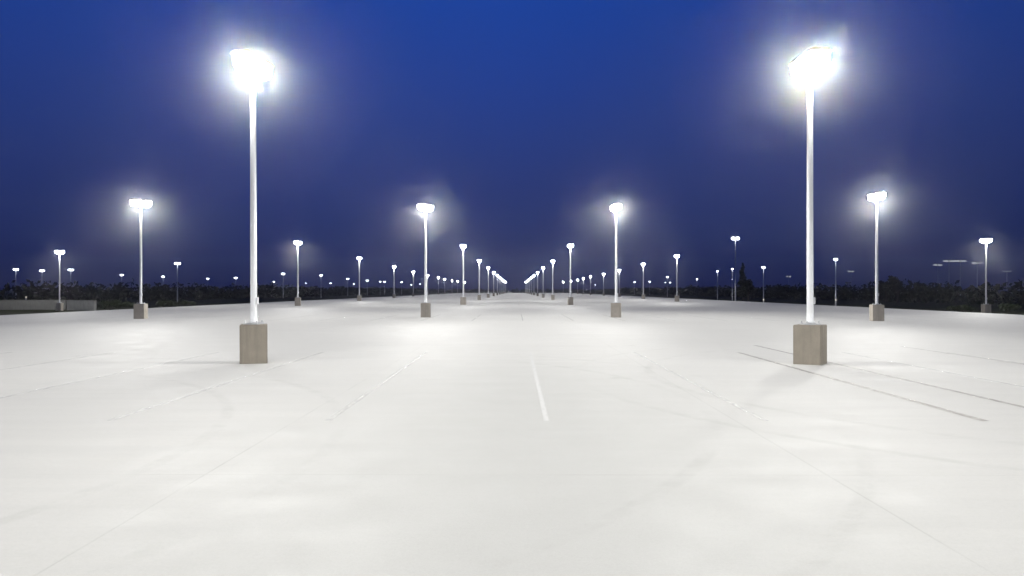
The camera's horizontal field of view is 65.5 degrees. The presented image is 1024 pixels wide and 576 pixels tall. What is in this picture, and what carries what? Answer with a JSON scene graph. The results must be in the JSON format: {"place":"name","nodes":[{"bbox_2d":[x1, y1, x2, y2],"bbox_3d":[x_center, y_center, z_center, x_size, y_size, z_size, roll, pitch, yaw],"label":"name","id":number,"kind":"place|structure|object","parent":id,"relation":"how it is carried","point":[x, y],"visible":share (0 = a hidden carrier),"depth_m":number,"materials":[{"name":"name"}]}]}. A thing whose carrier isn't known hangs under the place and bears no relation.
{"place":"outdoors","nodes":[
{"label":"outdoors","id":0,"kind":"place"},
{"bbox_2d":[0,293,1023,575],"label":"car park surface","id":1,"kind":"object","parent":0,"point":[404,437],"visible":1,"depth_m":8.90,"materials":[{"name":"concrete"}]},
{"bbox_2d":[129,198,152,318],"bbox_3d":[-22.198,-1.732,47.606,0.826,7.170,1.244,0,0,28],"label":"lamp post","id":2,"kind":"object","parent":1,"relation":"on","point":[140,309],"visible":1,"depth_m":47.54,"materials":[{"name":"white metal"}]},
{"bbox_2d":[230,49,274,363],"bbox_3d":[-6.043,-1.819,18.599,0.798,7.170,1.244,0,0,8],"label":"lamp post","id":3,"kind":"object","parent":1,"relation":"on","point":[253,341],"visible":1,"depth_m":18.52,"materials":[{"name":"white metal"}]},
{"bbox_2d":[294,240,301,305],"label":"lamp post","id":4,"kind":"object","parent":1,"relation":"on","point":[297,300],"visible":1,"depth_m":87.05,"materials":[{"name":"white metal"}]},
{"bbox_2d":[357,257,361,300],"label":"lamp post","id":5,"kind":"object","parent":1,"relation":"on","point":[359,297],"visible":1,"depth_m":129.05,"materials":[{"name":"grey metal"}]},
{"bbox_2d":[417,203,433,316],"bbox_3d":[-5.427,-1.724,50.031,0.836,7.170,1.244,0,0,29],"label":"lamp post","id":6,"kind":"object","parent":1,"relation":"on","point":[425,308],"visible":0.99,"depth_m":49.96,"materials":[{"name":"grey metal"}]},
{"bbox_2d":[460,244,465,304],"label":"lamp post","id":7,"kind":"object","parent":1,"relation":"on","point":[463,300],"visible":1,"depth_m":93.95,"materials":[{"name":"grey metal"}]},
{"bbox_2d":[477,259,480,299],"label":"lamp post","id":8,"kind":"object","parent":1,"relation":"on","point":[478,296],"visible":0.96,"depth_m":139.98,"materials":[{"name":"white metal"}]},
{"bbox_2d":[487,267,489,297],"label":"lamp post","id":9,"kind":"object","parent":1,"relation":"on","point":[488,295],"visible":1,"depth_m":184.98,"materials":[{"name":"grey metal"}]},
{"bbox_2d":[529,352,548,420],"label":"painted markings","id":10,"kind":"object","parent":1,"relation":"on","point":[544,410],"visible":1,"depth_m":13.14,"materials":[{"name":"white paint"}]},
{"bbox_2d":[551,260,554,299],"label":"lamp post","id":11,"kind":"object","parent":1,"relation":"on","point":[552,296],"visible":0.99,"depth_m":141.92,"materials":[{"name":"grey metal"}]},
{"bbox_2d":[567,243,572,304],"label":"lamp post","id":12,"kind":"object","parent":1,"relation":"on","point":[570,300],"visible":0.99,"depth_m":92.90,"materials":[{"name":"white metal"}]},
{"bbox_2d":[610,202,621,317],"bbox_3d":[6.533,-1.724,49.976,0.762,7.170,1.244,0,0,-6],"label":"lamp post","id":13,"kind":"object","parent":1,"relation":"on","point":[615,308],"visible":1,"depth_m":49.90,"materials":[{"name":"grey metal"}]},
{"bbox_2d":[618,269,620,296],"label":"lamp post","id":14,"kind":"object","parent":1,"relation":"on","point":[619,294],"visible":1,"depth_m":205.83,"materials":[{"name":"grey metal"}]},
{"bbox_2d":[642,263,644,298],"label":"lamp post","id":15,"kind":"object","parent":1,"relation":"on","point":[643,295],"visible":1,"depth_m":157.82,"materials":[{"name":"grey metal"}]},
{"bbox_2d":[675,254,678,301],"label":"lamp post","id":16,"kind":"object","parent":1,"relation":"on","point":[676,298],"visible":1,"depth_m":120.87,"materials":[{"name":"grey metal"}]},
{"bbox_2d":[788,46,832,364],"bbox_3d":[6.879,-1.820,18.375,0.840,7.170,1.244,0,0,-4],"label":"lamp post","id":17,"kind":"object","parent":1,"relation":"on","point":[810,341],"visible":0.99,"depth_m":18.30,"materials":[{"name":"white metal"}]},
{"bbox_2d":[867,191,886,320],"bbox_3d":[20.258,-1.742,44.214,0.706,7.170,1.244,0,0,-4],"label":"lamp post","id":18,"kind":"object","parent":1,"relation":"on","point":[876,311],"visible":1,"depth_m":44.15,"materials":[{"name":"grey metal"}]},
{"bbox_2d":[0,291,1023,314],"bbox_3d":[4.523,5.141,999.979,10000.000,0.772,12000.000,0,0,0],"label":"ground","id":19,"kind":"structure","parent":0,"point":[935,306],"depth_m":158.44,"materials":[{"name":"black plant"}]},
{"bbox_2d":[0,300,65,309],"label":"wall","id":20,"kind":"structure","parent":19,"relation":"on","point":[27,304],"depth_m":92.10,"materials":[{"name":"grey concrete"}]},
{"bbox_2d":[54,250,64,310],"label":"lamp post","id":21,"kind":"object","parent":19,"relation":"on","point":[59,306],"visible":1,"depth_m":86.16,"materials":[{"name":"grey metal"}]},
{"bbox_2d":[66,300,96,310],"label":"wall","id":22,"kind":"structure","parent":19,"relation":"on","point":[87,305],"depth_m":89.92,"materials":[{"name":"grey concrete"}]},
{"bbox_2d":[98,299,121,309],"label":"shrub","id":23,"kind":"object","parent":19,"relation":"on","point":[115,303],"visible":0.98,"depth_m":91.90,"materials":[{"name":"green plant"}]},
{"bbox_2d":[118,301,135,307],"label":"shrub","id":24,"kind":"object","parent":19,"relation":"on","point":[127,304],"visible":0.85,"depth_m":99.66,"materials":[{"name":"green plant"}]},
{"bbox_2d":[156,300,178,306],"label":"shrub","id":25,"kind":"object","parent":19,"relation":"on","point":[164,303],"visible":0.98,"depth_m":104.23,"materials":[{"name":"green plant"}]},
{"bbox_2d":[174,262,180,300],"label":"street light","id":26,"kind":"object","parent":19,"relation":"on","point":[177,263],"visible":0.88,"depth_m":139.20,"materials":[{"name":"grey metal"}]},
{"bbox_2d":[177,300,196,305],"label":"shrub","id":27,"kind":"object","parent":19,"relation":"on","point":[181,302],"visible":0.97,"depth_m":108.20,"materials":[{"name":"green plant"}]},
{"bbox_2d":[0,278,1023,304],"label":"treeline","id":28,"kind":"object","parent":19,"relation":"on","point":[120,291],"visible":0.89,"depth_m":181.15,"materials":[{"name":"green plant"}]},
{"bbox_2d":[716,270,717,299],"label":"street light","id":29,"kind":"object","parent":19,"relation":"on","point":[717,284],"visible":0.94,"depth_m":196.61,"materials":[{"name":"grey metal"}]},
{"bbox_2d":[732,268,732,300],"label":"street light","id":30,"kind":"object","parent":19,"relation":"on","point":[732,284],"visible":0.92,"depth_m":174.74,"materials":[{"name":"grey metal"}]},
{"bbox_2d":[731,236,739,300],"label":"street light","id":31,"kind":"object","parent":19,"relation":"on","point":[735,238],"visible":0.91,"depth_m":167.66,"materials":[{"name":"grey metal"}]},
{"bbox_2d":[737,263,747,300],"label":"tree","id":32,"kind":"object","parent":19,"relation":"on","point":[742,277],"visible":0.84,"depth_m":175.56,"materials":[{"name":"green plant"}]},
{"bbox_2d":[741,279,755,300],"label":"tree","id":33,"kind":"object","parent":19,"relation":"on","point":[748,287],"visible":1,"depth_m":171.52,"materials":[{"name":"green plant"}]},
{"bbox_2d":[761,266,765,298],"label":"street light","id":34,"kind":"object","parent":19,"relation":"on","point":[763,267],"visible":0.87,"depth_m":162.66,"materials":[{"name":"grey metal"}]},
{"bbox_2d":[834,258,837,305],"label":"street light","id":35,"kind":"object","parent":19,"relation":"on","point":[835,259],"visible":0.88,"depth_m":120.91,"materials":[{"name":"grey metal"}]},
{"bbox_2d":[879,281,892,301],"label":"tree","id":36,"kind":"object","parent":19,"relation":"on","point":[885,285],"visible":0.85,"depth_m":155.47,"materials":[{"name":"green plant"}]},
{"bbox_2d":[887,275,903,302],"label":"tree","id":37,"kind":"object","parent":19,"relation":"on","point":[896,286],"visible":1,"depth_m":149.27,"materials":[{"name":"green plant"}]},
{"bbox_2d":[933,264,941,290],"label":"street light","id":38,"kind":"object","parent":19,"relation":"on","point":[937,265],"visible":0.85,"depth_m":299.27,"materials":[{"name":"grey metal"}]},
{"bbox_2d":[943,260,954,288],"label":"street light","id":39,"kind":"object","parent":19,"relation":"on","point":[949,268],"visible":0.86,"depth_m":229.30,"materials":[{"name":"grey metal"}]},
{"bbox_2d":[955,260,965,295],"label":"street light","id":40,"kind":"object","parent":19,"relation":"on","point":[960,261],"visible":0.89,"depth_m":229.29,"materials":[{"name":"grey metal"}]},
{"bbox_2d":[946,304,975,311],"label":"shrub","id":41,"kind":"object","parent":19,"relation":"on","point":[961,307],"visible":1,"depth_m":83.56,"materials":[{"name":"green plant"}]},
{"bbox_2d":[972,262,981,286],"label":"street light","id":42,"kind":"object","parent":19,"relation":"on","point":[977,263],"visible":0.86,"depth_m":259.19,"materials":[{"name":"grey metal"}]},
{"bbox_2d":[980,237,992,312],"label":"lamp post","id":43,"kind":"object","parent":19,"relation":"on","point":[985,307],"visible":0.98,"depth_m":74.73,"materials":[{"name":"grey metal"}]},
{"bbox_2d":[998,303,1020,310],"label":"shrub","id":44,"kind":"object","parent":19,"relation":"on","point":[1006,307],"visible":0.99,"depth_m":85.51,"materials":[{"name":"green plant"}]},
{"bbox_2d":[0,0,1023,290],"label":"sky","id":45,"kind":"structure","parent":0,"point":[522,123],"materials":[{"name":"blue"}]}
]}

